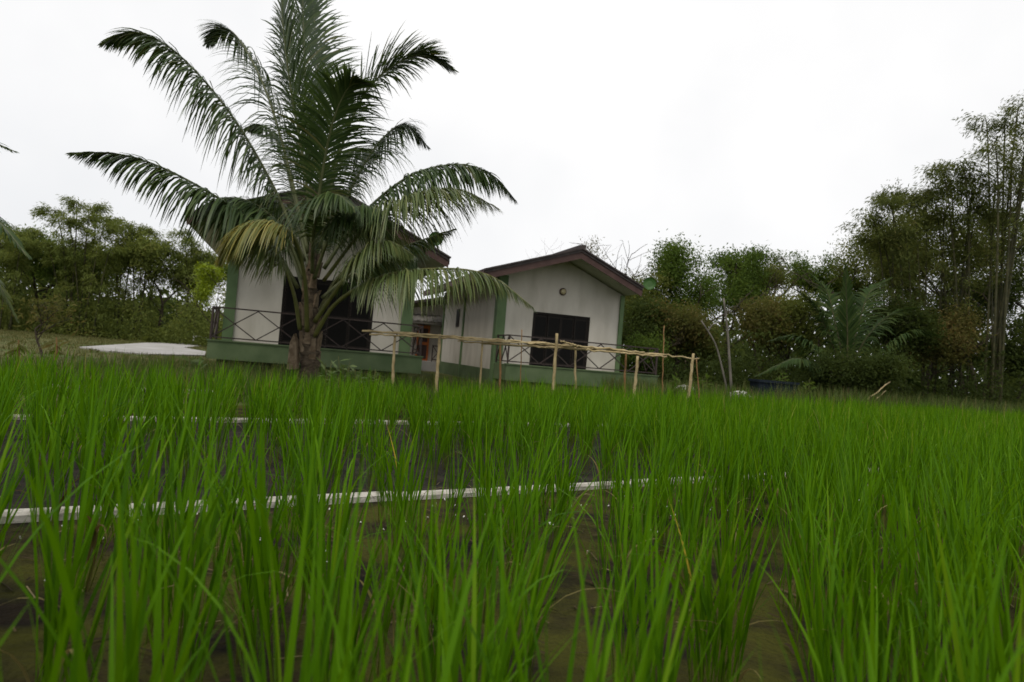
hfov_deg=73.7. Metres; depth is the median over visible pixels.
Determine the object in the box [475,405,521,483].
rice plant
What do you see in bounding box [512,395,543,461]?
rice plant
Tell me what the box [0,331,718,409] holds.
ground
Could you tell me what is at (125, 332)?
undergrowth
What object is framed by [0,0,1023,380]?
sky
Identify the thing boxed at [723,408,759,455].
rice plant
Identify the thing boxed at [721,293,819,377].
shrub
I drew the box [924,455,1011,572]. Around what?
rice plant
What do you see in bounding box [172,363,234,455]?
rice plant
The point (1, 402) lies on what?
rice plant
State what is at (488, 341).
bamboo fence
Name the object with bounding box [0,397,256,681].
rice plant
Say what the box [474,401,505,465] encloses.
rice plant
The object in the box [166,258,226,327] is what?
lime bush
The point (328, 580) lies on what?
rice plant
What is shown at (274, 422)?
rice plant
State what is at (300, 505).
rice plant
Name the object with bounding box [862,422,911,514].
rice plant
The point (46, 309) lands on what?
young tree
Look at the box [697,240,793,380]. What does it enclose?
broadleaf tree
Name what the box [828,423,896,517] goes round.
rice plant
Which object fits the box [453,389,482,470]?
rice plant
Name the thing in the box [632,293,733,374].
shrub
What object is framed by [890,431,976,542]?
rice plant
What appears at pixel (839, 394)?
tall grass
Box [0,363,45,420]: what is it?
rice plant
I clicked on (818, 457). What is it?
rice plant
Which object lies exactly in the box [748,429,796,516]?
rice plant
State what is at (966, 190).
bamboo clump
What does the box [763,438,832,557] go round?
rice plant
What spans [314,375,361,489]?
rice plant
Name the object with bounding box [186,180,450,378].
white bungalow
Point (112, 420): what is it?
rice plant
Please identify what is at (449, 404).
rice plant
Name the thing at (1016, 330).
shrub
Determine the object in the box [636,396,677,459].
rice plant
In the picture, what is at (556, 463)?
rice plant
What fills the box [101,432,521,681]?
rice plant
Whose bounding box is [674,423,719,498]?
rice plant
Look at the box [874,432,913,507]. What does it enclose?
rice plant
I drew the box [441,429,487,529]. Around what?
rice plant
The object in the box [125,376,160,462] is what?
rice plant
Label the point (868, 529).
rice plant
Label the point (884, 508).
rice plant
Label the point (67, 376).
rice plant
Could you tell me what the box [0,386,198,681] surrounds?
rice plant
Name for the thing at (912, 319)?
shrub
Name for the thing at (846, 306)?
coconut palm
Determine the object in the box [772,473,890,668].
rice plant
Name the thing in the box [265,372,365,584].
rice plant
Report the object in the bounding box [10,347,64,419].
rice plant
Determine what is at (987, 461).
rice plant
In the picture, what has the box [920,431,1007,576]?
rice plant
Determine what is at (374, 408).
rice plant
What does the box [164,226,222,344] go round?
bamboo clump
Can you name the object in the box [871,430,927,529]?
rice plant
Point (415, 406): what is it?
rice plant
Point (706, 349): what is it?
shrub
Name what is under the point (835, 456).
rice plant
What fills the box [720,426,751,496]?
rice plant
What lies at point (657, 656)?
rice plant
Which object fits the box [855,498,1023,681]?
rice plant
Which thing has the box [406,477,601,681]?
rice plant
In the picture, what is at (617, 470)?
rice plant
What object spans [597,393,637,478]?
rice plant
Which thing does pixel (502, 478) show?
rice plant
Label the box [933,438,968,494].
rice plant
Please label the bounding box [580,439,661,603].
rice plant
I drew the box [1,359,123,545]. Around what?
rice plant
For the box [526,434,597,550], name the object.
rice plant
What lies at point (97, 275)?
broadleaf tree
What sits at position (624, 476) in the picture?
rice plant
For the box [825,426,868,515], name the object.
rice plant
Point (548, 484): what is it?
rice plant
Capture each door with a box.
[278,275,373,351]
[415,325,429,360]
[529,311,589,369]
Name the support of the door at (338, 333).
in the white bungalow at (259, 322)
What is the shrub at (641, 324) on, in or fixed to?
on the ground at (137, 356)
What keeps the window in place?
in the grey bungalow at (576, 295)
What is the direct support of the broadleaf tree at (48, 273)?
on the ground at (137, 356)
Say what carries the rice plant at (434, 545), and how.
on the soil bed at (19, 644)
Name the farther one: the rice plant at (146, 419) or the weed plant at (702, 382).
the weed plant at (702, 382)
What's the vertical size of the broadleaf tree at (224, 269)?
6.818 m
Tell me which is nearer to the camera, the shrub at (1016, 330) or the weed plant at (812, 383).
the weed plant at (812, 383)
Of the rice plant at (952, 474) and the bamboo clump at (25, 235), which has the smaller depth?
the rice plant at (952, 474)
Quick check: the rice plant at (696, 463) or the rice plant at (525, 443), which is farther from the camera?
the rice plant at (525, 443)
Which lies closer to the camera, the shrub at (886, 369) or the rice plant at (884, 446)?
the rice plant at (884, 446)
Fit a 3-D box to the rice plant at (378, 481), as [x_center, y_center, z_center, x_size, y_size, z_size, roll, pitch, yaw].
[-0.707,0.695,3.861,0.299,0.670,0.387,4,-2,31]
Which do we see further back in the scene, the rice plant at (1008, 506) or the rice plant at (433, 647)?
the rice plant at (1008, 506)
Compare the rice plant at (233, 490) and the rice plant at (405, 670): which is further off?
the rice plant at (233, 490)
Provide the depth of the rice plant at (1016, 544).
3.28 m
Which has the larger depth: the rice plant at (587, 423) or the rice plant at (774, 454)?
the rice plant at (587, 423)
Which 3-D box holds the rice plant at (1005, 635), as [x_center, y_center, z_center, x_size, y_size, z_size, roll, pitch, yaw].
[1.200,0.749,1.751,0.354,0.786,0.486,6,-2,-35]
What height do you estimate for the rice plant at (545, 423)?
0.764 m
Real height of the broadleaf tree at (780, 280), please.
7.241 m
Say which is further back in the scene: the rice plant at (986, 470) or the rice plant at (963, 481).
the rice plant at (986, 470)
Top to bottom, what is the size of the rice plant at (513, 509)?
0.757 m
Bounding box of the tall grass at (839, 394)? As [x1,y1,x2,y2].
[597,374,1023,415]
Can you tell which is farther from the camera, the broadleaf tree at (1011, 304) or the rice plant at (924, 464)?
the broadleaf tree at (1011, 304)
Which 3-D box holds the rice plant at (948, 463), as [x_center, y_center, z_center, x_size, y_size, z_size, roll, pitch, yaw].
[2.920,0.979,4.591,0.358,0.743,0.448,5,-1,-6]
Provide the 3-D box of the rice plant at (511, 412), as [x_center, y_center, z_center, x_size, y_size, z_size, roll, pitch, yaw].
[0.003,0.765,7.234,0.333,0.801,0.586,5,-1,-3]
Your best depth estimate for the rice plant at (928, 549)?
2.78 m
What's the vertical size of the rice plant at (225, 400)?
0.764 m
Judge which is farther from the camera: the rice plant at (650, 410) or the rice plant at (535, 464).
the rice plant at (650, 410)
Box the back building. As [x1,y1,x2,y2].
[410,297,443,371]
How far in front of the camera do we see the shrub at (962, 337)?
25.75 m
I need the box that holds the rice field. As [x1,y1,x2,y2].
[0,341,1023,501]
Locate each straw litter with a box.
[0,421,708,502]
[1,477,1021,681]
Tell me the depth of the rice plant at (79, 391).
5.35 m
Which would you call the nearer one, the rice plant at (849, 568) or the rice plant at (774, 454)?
the rice plant at (849, 568)
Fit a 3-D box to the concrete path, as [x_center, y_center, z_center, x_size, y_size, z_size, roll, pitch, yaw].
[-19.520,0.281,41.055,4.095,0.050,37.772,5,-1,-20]
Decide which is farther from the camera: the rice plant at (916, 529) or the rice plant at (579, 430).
the rice plant at (579, 430)
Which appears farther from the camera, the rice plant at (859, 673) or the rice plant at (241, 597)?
the rice plant at (241, 597)
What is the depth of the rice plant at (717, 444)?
5.09 m
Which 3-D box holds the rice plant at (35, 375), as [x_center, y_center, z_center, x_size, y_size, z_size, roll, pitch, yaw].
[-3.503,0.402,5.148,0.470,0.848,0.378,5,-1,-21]
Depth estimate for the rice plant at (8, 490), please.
2.24 m
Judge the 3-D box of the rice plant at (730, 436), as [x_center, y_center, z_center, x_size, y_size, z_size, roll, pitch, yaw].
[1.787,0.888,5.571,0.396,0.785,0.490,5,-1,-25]
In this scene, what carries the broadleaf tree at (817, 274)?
on the ground at (137, 356)
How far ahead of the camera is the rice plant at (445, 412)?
6.91 m
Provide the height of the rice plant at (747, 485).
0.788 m
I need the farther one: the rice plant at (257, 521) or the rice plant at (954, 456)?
the rice plant at (954, 456)
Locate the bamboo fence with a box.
[362,326,699,399]
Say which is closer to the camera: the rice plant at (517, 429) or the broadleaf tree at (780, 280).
the rice plant at (517, 429)
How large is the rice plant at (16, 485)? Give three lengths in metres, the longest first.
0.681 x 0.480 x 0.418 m
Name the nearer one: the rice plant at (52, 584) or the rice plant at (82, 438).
the rice plant at (52, 584)
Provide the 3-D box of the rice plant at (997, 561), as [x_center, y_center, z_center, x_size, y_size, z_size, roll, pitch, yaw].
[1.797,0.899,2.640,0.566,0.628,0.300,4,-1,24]
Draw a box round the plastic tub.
[748,378,799,396]
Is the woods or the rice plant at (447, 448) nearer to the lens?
the rice plant at (447, 448)
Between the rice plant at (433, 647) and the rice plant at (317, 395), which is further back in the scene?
the rice plant at (317, 395)
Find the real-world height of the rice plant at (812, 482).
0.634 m
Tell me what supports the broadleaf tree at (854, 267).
on the ground at (137, 356)
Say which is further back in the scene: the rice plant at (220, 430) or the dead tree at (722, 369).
the dead tree at (722, 369)
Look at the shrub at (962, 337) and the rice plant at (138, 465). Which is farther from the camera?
the shrub at (962, 337)
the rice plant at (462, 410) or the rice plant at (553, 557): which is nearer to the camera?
the rice plant at (553, 557)
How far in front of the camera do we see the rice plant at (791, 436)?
6.25 m
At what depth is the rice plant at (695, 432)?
7.03 m
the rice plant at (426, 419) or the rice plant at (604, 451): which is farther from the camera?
the rice plant at (426, 419)
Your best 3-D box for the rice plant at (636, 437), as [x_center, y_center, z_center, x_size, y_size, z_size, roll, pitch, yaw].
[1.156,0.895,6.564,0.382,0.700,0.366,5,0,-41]
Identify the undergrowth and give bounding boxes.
[0,262,226,346]
[624,326,1023,409]
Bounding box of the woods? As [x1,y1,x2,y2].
[0,253,1023,399]
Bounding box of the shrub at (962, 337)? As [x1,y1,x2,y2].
[878,294,1014,395]
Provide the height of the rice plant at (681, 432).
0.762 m
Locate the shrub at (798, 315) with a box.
[739,283,831,381]
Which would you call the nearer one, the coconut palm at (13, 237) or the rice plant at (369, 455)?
the rice plant at (369, 455)
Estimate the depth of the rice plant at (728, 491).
4.22 m
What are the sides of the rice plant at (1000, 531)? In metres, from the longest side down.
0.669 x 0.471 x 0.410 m
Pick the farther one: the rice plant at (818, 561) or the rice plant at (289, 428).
the rice plant at (289, 428)
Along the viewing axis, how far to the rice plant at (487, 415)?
6.14 m
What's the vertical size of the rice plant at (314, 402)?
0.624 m
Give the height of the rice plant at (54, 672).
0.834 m
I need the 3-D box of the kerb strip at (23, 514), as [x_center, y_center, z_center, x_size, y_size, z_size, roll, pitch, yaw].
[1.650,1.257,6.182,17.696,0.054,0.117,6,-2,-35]
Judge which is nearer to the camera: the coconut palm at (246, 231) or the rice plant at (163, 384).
the rice plant at (163, 384)
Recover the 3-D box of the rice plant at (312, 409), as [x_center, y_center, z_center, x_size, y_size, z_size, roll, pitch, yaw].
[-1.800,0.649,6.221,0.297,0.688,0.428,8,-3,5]
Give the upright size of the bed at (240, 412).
0.001 m
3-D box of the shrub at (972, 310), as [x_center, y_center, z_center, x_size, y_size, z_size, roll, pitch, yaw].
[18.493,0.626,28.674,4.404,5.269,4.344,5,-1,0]
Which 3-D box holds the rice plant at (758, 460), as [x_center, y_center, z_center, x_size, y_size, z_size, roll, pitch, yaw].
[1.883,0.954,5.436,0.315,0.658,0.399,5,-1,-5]
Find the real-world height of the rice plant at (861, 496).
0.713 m
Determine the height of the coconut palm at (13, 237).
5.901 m
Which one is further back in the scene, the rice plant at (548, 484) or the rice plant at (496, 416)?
the rice plant at (496, 416)
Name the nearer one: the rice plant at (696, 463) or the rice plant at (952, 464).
the rice plant at (696, 463)
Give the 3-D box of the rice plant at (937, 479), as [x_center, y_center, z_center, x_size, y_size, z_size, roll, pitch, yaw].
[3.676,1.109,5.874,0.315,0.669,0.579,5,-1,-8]
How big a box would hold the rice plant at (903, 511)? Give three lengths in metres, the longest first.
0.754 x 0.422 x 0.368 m
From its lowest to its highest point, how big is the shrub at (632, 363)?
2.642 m
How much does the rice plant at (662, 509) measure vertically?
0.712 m
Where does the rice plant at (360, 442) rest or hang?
on the wet bed at (239, 430)
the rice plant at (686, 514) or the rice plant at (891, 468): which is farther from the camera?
the rice plant at (891, 468)
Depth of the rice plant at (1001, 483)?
4.47 m
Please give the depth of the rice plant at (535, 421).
5.94 m
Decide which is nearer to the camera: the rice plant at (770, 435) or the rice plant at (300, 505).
the rice plant at (300, 505)
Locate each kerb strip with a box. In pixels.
[0,469,896,523]
[13,414,602,426]
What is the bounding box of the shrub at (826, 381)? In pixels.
[792,338,879,395]
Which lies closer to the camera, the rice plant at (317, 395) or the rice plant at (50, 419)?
the rice plant at (50, 419)
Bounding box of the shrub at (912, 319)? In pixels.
[832,281,965,389]
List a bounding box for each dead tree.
[701,320,727,389]
[723,298,733,387]
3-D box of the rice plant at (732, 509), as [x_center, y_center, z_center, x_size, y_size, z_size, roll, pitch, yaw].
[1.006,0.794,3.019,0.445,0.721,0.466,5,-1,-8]
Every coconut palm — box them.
[0,143,31,322]
[65,0,535,379]
[755,264,947,394]
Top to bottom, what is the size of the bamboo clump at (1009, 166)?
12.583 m
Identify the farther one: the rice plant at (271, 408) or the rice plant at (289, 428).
the rice plant at (271, 408)
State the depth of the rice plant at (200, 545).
1.74 m
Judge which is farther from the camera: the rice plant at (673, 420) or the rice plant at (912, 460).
the rice plant at (673, 420)
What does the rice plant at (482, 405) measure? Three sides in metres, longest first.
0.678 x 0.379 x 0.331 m
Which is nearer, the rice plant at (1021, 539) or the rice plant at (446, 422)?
the rice plant at (1021, 539)
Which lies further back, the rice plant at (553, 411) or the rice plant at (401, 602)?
the rice plant at (553, 411)
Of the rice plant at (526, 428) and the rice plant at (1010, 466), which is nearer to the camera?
the rice plant at (1010, 466)
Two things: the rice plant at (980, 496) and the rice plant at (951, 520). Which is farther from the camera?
the rice plant at (980, 496)
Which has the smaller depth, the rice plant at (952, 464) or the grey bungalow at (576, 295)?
the rice plant at (952, 464)
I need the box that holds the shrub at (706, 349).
[667,298,737,378]
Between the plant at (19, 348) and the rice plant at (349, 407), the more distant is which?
the plant at (19, 348)
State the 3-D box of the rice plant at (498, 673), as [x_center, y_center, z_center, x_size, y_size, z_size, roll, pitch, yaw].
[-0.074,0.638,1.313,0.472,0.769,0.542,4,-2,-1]
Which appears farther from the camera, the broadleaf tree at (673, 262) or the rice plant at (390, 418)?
the broadleaf tree at (673, 262)
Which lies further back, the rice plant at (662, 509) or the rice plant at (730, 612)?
the rice plant at (662, 509)
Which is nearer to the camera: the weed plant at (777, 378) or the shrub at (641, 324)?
the weed plant at (777, 378)
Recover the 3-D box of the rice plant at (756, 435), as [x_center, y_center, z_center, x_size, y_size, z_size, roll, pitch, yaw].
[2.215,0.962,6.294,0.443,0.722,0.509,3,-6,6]
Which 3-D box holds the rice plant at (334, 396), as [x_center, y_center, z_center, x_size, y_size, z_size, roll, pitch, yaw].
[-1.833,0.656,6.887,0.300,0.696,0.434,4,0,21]
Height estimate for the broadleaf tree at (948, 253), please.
9.716 m
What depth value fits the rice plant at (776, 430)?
6.54 m
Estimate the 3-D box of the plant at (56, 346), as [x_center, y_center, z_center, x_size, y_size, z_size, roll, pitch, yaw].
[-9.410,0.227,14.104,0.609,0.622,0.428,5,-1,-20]
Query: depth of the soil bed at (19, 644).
2.68 m
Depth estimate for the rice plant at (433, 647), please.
1.82 m
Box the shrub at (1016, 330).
[969,295,1023,405]
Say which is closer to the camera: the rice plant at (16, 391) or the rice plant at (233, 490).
the rice plant at (233, 490)
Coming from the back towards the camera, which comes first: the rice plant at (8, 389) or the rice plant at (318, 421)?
the rice plant at (8, 389)
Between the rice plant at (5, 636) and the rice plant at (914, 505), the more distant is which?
the rice plant at (914, 505)
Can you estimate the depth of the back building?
33.13 m
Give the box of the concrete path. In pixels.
[81,343,205,355]
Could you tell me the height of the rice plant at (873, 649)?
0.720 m
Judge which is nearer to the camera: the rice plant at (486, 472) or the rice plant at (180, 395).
the rice plant at (486, 472)
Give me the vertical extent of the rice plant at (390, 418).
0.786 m
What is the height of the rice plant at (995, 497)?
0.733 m
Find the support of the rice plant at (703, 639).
on the soil bed at (19, 644)
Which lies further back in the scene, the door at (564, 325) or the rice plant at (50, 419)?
the door at (564, 325)
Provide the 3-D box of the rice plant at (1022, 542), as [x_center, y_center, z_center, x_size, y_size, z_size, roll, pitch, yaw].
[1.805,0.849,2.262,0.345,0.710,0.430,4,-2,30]
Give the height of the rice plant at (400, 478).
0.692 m
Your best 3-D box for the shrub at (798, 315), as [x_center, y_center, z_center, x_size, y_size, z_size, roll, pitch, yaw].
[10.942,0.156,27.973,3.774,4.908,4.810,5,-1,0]
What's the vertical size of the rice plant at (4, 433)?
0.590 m
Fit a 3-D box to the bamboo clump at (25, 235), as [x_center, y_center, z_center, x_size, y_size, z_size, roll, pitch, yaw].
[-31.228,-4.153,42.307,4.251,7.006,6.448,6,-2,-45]
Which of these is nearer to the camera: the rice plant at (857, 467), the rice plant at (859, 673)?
the rice plant at (859, 673)
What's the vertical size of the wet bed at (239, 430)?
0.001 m
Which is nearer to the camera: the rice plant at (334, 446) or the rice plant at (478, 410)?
the rice plant at (334, 446)
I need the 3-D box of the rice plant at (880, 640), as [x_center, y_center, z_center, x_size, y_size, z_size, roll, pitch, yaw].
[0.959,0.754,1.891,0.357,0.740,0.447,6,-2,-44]
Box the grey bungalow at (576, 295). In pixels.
[424,245,658,388]
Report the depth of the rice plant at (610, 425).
6.79 m
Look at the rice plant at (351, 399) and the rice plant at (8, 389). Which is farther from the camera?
the rice plant at (351, 399)
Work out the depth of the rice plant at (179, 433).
4.56 m
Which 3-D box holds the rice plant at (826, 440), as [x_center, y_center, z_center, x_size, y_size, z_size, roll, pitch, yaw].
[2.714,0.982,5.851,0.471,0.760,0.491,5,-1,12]
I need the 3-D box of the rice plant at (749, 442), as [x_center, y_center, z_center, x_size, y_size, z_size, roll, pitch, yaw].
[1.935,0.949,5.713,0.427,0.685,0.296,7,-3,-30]
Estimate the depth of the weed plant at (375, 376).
13.59 m
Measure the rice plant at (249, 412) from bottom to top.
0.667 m
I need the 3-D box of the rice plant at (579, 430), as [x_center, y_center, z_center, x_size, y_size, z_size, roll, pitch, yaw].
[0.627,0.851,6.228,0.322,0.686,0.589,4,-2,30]
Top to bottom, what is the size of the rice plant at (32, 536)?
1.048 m
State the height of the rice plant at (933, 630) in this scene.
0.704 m
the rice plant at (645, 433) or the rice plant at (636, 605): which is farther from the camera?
the rice plant at (645, 433)
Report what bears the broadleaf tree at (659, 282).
on the ground at (137, 356)
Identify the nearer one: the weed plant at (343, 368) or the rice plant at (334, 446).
the rice plant at (334, 446)
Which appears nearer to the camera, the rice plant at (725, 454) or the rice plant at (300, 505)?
the rice plant at (300, 505)
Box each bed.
[0,420,910,508]
[0,472,1023,681]
[13,400,717,424]
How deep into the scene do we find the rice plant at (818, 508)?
3.43 m
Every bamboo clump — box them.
[0,220,47,329]
[25,194,131,336]
[96,214,186,337]
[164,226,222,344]
[835,177,963,402]
[903,153,1013,402]
[952,93,1023,407]
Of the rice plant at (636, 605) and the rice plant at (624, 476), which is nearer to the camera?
the rice plant at (636, 605)
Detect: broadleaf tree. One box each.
[0,237,11,284]
[2,224,100,311]
[51,242,130,331]
[93,227,212,339]
[161,249,228,341]
[531,235,639,273]
[569,229,761,370]
[624,260,683,330]
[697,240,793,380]
[711,249,879,365]
[721,258,808,376]
[770,209,1000,341]
[850,203,1021,390]
[921,263,1023,388]
[934,198,1023,347]
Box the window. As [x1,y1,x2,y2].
[455,309,459,326]
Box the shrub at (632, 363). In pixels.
[619,326,682,380]
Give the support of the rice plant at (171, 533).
on the soil bed at (19, 644)
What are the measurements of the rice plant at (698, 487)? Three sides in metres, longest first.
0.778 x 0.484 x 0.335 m
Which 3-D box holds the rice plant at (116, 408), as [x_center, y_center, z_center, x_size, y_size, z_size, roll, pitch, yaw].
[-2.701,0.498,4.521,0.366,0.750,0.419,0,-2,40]
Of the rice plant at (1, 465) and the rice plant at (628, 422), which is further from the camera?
the rice plant at (628, 422)
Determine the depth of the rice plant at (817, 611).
1.82 m
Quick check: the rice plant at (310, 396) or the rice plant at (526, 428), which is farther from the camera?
the rice plant at (310, 396)
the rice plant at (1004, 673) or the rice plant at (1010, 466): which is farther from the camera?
the rice plant at (1010, 466)
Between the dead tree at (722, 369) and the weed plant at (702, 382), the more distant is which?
the dead tree at (722, 369)
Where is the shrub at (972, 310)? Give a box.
[911,294,1008,400]
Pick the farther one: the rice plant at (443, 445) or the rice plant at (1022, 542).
the rice plant at (443, 445)
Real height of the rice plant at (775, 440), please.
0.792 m
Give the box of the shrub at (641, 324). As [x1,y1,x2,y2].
[621,291,684,351]
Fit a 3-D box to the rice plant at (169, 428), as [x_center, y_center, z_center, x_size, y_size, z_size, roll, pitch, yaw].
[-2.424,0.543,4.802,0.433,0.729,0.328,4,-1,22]
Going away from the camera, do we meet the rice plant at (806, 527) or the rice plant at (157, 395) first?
the rice plant at (806, 527)
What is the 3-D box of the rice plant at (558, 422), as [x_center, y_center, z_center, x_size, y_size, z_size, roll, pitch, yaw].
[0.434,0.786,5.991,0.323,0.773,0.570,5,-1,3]
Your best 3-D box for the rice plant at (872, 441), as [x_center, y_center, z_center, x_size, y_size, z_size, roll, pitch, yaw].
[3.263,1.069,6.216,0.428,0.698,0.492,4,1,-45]
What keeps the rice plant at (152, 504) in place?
on the soil bed at (19, 644)
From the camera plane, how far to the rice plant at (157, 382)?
6.26 m
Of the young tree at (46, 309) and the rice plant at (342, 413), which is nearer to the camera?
the rice plant at (342, 413)
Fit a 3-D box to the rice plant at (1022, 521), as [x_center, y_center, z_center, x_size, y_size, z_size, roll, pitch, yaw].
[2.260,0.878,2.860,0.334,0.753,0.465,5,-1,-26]
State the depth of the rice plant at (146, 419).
4.40 m
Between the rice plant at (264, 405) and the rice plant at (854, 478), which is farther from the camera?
the rice plant at (264, 405)
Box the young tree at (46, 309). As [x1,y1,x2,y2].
[2,287,88,357]
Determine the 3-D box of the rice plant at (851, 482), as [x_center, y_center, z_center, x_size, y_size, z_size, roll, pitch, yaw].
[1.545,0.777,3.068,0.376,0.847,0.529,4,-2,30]
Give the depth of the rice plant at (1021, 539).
4.08 m
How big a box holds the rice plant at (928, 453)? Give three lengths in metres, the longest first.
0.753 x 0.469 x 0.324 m
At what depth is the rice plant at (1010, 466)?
4.77 m
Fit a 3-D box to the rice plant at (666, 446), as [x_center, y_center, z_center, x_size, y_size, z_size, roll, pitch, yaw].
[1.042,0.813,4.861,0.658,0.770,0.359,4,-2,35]
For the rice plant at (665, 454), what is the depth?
4.36 m
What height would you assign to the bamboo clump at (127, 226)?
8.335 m
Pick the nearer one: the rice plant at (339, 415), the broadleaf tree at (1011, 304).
the rice plant at (339, 415)
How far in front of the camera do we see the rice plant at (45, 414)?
4.59 m
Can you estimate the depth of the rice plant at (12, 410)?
4.17 m
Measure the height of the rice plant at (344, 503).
0.802 m
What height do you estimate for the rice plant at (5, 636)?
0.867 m
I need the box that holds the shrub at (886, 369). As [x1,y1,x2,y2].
[824,342,921,397]
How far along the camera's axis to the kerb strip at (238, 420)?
7.67 m
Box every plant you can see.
[0,358,22,422]
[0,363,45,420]
[0,364,46,431]
[0,365,29,414]
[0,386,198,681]
[0,391,42,550]
[0,394,59,606]
[0,395,22,457]
[0,396,155,582]
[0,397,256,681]
[0,411,41,509]
[0,421,44,575]
[0,501,29,645]
[0,516,327,681]
[1,340,26,359]
[1,356,71,461]
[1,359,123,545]
[2,365,28,429]
[10,343,73,443]
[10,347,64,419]
[11,370,74,461]
[15,368,88,501]
[29,362,95,474]
[34,348,145,543]
[37,337,71,358]
[43,360,85,433]
[47,363,183,591]
[48,347,89,436]
[56,358,107,446]
[63,359,102,436]
[63,359,131,480]
[64,365,127,461]
[72,363,156,477]
[78,404,262,665]
[81,405,186,563]
[85,365,136,451]
[86,378,133,456]
[92,351,246,643]
[98,360,144,446]
[100,349,148,430]
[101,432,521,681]
[111,397,285,681]
[115,362,177,476]
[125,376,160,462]
[133,355,175,430]
[134,364,186,435]
[139,365,181,449]
[141,356,184,434]
[141,358,191,443]
[142,373,201,468]
[144,367,193,426]
[149,367,189,455]
[149,368,220,477]
[155,376,230,480]
[161,376,353,681]
[165,366,192,430]
[171,414,347,664]
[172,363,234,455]
[180,396,273,576]
[181,355,207,371]
[204,361,245,440]
[204,393,253,463]
[209,397,311,639]
[215,466,423,681]
[231,378,268,455]
[235,377,284,450]
[243,436,642,681]
[246,376,280,443]
[255,370,308,466]
[260,365,300,460]
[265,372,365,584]
[265,387,310,483]
[269,398,318,491]
[269,404,391,642]
[270,399,394,615]
[274,380,302,421]
[293,377,340,473]
[296,372,324,434]
[299,376,332,449]
[301,384,344,476]
[305,385,325,420]
[312,442,477,679]
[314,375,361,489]
[316,357,335,382]
[321,387,353,465]
[322,375,349,427]
[324,380,368,457]
[324,393,362,474]
[328,356,358,382]
[332,384,364,451]
[336,387,377,479]
[341,384,363,422]
[343,409,443,550]
[344,367,364,385]
[345,369,391,453]
[345,385,378,436]
[356,397,410,490]
[357,369,389,442]
[357,459,485,646]
[362,369,383,385]
[363,408,411,521]
[364,483,589,681]
[369,372,421,453]
[392,376,448,462]
[393,381,422,452]
[393,430,525,681]
[394,460,755,681]
[401,384,424,435]
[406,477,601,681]
[413,386,449,457]
[423,398,465,484]
[424,390,468,469]
[426,401,509,543]
[428,390,461,462]
[429,395,454,441]
[433,389,460,448]
[438,376,476,456]
[441,377,479,450]
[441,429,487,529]
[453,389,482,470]
[456,449,530,622]
[458,422,570,588]
[461,391,503,472]
[465,387,494,446]
[466,387,489,436]
[474,384,502,454]
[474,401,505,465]
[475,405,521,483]
[482,405,623,681]
[488,424,558,566]
[490,399,519,456]
[493,391,537,473]
[500,386,527,450]
[504,408,588,536]
[508,407,542,478]
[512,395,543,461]
[513,386,553,453]
[513,403,542,462]
[522,393,555,473]
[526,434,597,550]
[527,416,568,508]
[529,401,563,458]
[533,383,572,449]
[540,383,573,450]
[541,414,608,536]
[547,394,575,467]
[548,437,726,681]
[564,391,596,459]
[569,403,603,471]
[572,381,605,464]
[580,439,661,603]
[583,415,632,495]
[584,481,762,681]
[591,403,621,469]
[591,409,647,533]
[594,401,624,464]
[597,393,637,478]
[600,432,663,542]
[604,454,674,562]
[609,476,787,681]
[611,410,643,464]
[623,402,646,466]
[625,399,660,469]
[630,387,662,463]
[630,424,725,584]
[633,408,695,508]
[633,427,697,557]
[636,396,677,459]
[643,413,700,528]
[643,436,744,605]
[648,412,687,489]
[654,403,690,444]
[663,398,700,470]
[668,496,802,681]
[669,372,681,393]
[670,442,725,534]
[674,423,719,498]
[678,404,706,466]
[685,399,726,495]
[692,402,755,507]
[694,373,715,391]
[702,426,733,483]
[702,442,783,604]
[704,417,765,518]
[706,431,757,530]
[715,421,763,518]
[717,412,762,485]
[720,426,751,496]
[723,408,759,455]
[727,416,779,528]
[733,416,765,494]
[735,408,776,466]
[736,428,768,501]
[746,436,897,629]
[747,441,797,549]
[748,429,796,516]
[751,414,816,527]
[752,407,791,492]
[753,537,998,681]
[758,558,1023,681]
[762,408,794,471]
[763,418,806,502]
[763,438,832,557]
[764,570,931,681]
[765,422,867,581]
[765,480,1003,681]
[772,418,803,484]
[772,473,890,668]
[776,372,787,380]
[781,434,862,584]
[789,449,830,541]
[790,474,891,625]
[797,428,858,525]
[798,432,840,503]
[800,426,857,520]
[802,378,815,395]
[807,498,961,681]
[809,417,854,476]
[809,450,943,668]
[810,422,903,606]
[821,417,858,478]
[823,414,872,476]
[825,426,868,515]
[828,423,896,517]
[828,443,888,505]
[828,443,894,571]
[830,413,869,463]
[830,427,878,493]
[837,434,875,511]
[839,424,923,546]
[845,425,883,472]
[846,437,869,503]
[851,447,1022,681]
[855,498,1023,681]
[860,520,1023,681]
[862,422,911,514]
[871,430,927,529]
[871,442,938,601]
[871,463,997,681]
[872,422,901,464]
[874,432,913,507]
[876,434,1023,681]
[882,429,928,498]
[888,452,938,526]
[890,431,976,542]
[892,434,926,481]
[895,436,999,637]
[895,473,1023,681]
[901,432,956,503]
[904,425,940,510]
[906,496,1023,662]
[909,469,992,587]
[910,437,974,524]
[912,434,971,509]
[915,437,1023,648]
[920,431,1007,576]
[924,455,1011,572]
[927,439,992,516]
[931,441,1023,624]
[932,439,971,490]
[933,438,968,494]
[934,445,972,517]
[936,434,990,509]
[945,482,1023,589]
[953,429,1008,509]
[956,446,991,483]
[960,515,1022,656]
[961,445,1023,577]
[964,445,1019,521]
[972,450,1023,550]
[975,524,1009,655]
[979,440,1023,539]
[979,460,1023,611]
[983,453,1023,568]
[996,456,1023,573]
[997,471,1023,565]
[998,509,1023,599]

